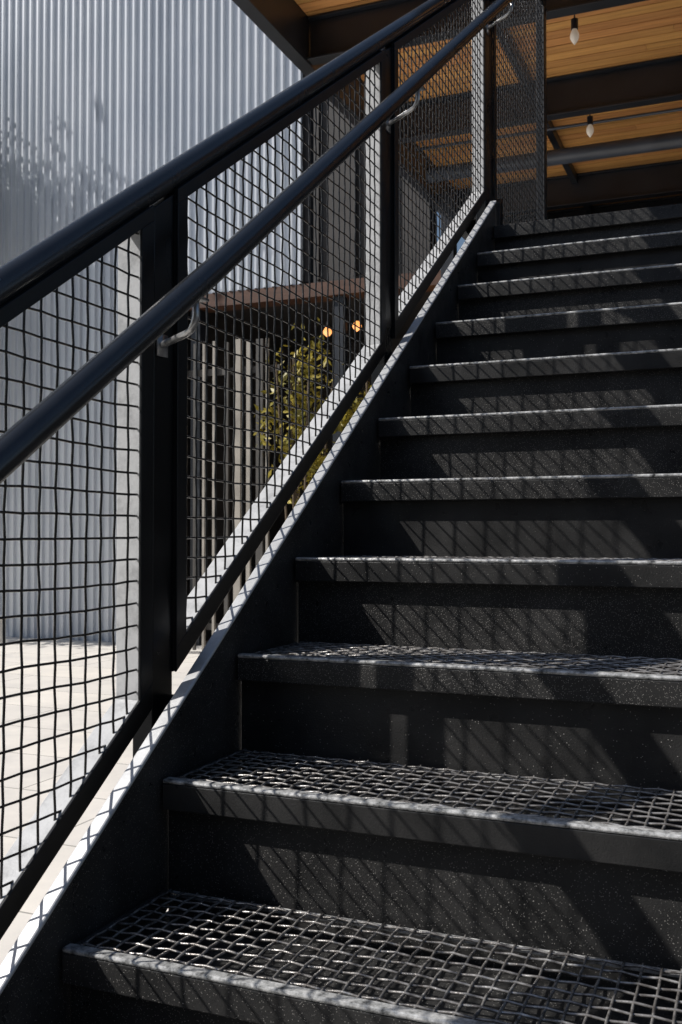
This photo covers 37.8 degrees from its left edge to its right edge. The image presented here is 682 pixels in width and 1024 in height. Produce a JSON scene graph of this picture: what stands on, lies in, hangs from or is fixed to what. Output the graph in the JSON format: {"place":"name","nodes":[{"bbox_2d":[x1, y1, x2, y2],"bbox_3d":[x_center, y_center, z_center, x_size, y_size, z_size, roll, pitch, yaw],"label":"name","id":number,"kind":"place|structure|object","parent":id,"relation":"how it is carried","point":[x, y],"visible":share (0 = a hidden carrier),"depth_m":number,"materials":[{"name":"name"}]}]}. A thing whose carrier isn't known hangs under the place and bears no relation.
{"place":"outdoors","nodes":[
{"label":"outdoors","id":0,"kind":"place"},
{"bbox_2d":[0,619,5,642],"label":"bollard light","id":1,"kind":"object","parent":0,"point":[1,630],"visible":0.3,"depth_m":13.24,"materials":[{"name":"grey metal"}]},
{"bbox_2d":[0,637,207,964],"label":"ground","id":2,"kind":"structure","parent":0,"point":[11,821],"depth_m":7.58,"materials":[{"name":"concrete"}]},
{"bbox_2d":[0,0,302,641],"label":"corrugated cladding","id":3,"kind":"structure","parent":2,"relation":"on","point":[101,101],"depth_m":13.80,"materials":[{"name":"metal"}]},
{"bbox_2d":[187,338,280,649],"bbox_3d":[-1.484,-0.200,12.121,1.620,3.777,0.080,-1,-1,22],"label":"slat fence","id":4,"kind":"object","parent":2,"relation":"on","point":[213,626],"visible":0.28,"depth_m":12.01,"materials":[{"name":"grey wood"}]},
{"bbox_2d":[190,296,347,645],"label":"steel columns","id":5,"kind":"structure","parent":2,"relation":"on","point":[202,338],"depth_m":13.18,"materials":[{"name":"black metal"}]},
{"bbox_2d":[189,270,440,312],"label":"wood lintel","id":6,"kind":"structure","parent":5,"relation":"on","point":[238,296],"depth_m":12.69,"materials":[{"name":"brown wood"}]},
{"bbox_2d":[254,317,335,520],"bbox_3d":[-0.524,-0.226,11.058,0.881,3.885,0.779,-1,-2,44],"label":"leafy shrub","id":7,"kind":"object","parent":2,"relation":"on","point":[318,464],"visible":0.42,"depth_m":11.03,"materials":[{"name":"green plant"}]},
{"bbox_2d":[187,74,435,640],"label":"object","id":8,"kind":"object","parent":2,"relation":"on","point":[280,519],"visible":0.14,"depth_m":13.81,"materials":[{"name":"paint"}]},
{"bbox_2d":[323,322,331,336],"bbox_3d":[-0.180,-2.566,13.215,0.120,0.490,0.117,-1,-1,22],"label":"pendant lamp","id":9,"kind":"object","parent":8,"relation":"hanging from","point":[325,332],"visible":0.58,"depth_m":13.18,"materials":[{"name":"yellow glass"}]},
{"bbox_2d":[0,200,681,1023],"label":"steel staircase","id":10,"kind":"structure","parent":2,"relation":"on","point":[410,750],"depth_m":1.75,"materials":[{"name":"black metal"}]},
{"bbox_2d":[0,0,546,939],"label":"stair railing","id":11,"kind":"object","parent":10,"relation":"attached to","point":[160,618],"visible":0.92,"depth_m":1.86,"materials":[{"name":"black metal"}]},
{"bbox_2d":[232,0,681,277],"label":"timber canopy","id":12,"kind":"object","parent":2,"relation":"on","point":[615,71],"visible":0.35,"depth_m":9.13,"materials":[{"name":"brown wood"}]},
{"bbox_2d":[352,316,361,330],"bbox_3d":[0.206,-2.574,12.841,0.120,0.490,0.117,-1,-1,22],"label":"pendant lamp","id":13,"kind":"object","parent":12,"relation":"hanging from","point":[357,323],"visible":0.54,"depth_m":12.81,"materials":[{"name":"yellow glass"}]},
{"bbox_2d":[570,15,578,44],"bbox_3d":[1.824,-3.852,7.771,0.072,0.410,0.070,-1,-1,22],"label":"pendant lamp","id":14,"kind":"object","parent":12,"relation":"hanging from","point":[574,35],"visible":0.97,"depth_m":7.75,"materials":[{"name":"white glass"}]},
{"bbox_2d":[586,114,593,136],"bbox_3d":[2.387,-3.804,9.539,0.072,0.430,0.070,-1,-1,22],"label":"pendant lamp","id":15,"kind":"object","parent":12,"relation":"hanging from","point":[589,130],"visible":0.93,"depth_m":9.52,"materials":[{"name":"white glass"}]},
{"bbox_2d":[334,364,371,433],"bbox_3d":[0.377,0.006,11.098,0.968,3.422,0.800,-1,-1,22],"label":"bamboo plant","id":16,"kind":"object","parent":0,"point":[343,422],"visible":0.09,"depth_m":11.11,"materials":[{"name":"green plant"}]},
{"bbox_2d":[437,212,464,269],"label":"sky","id":17,"kind":"structure","parent":0,"point":[461,241],"materials":[{"name":"blue"}]}
]}

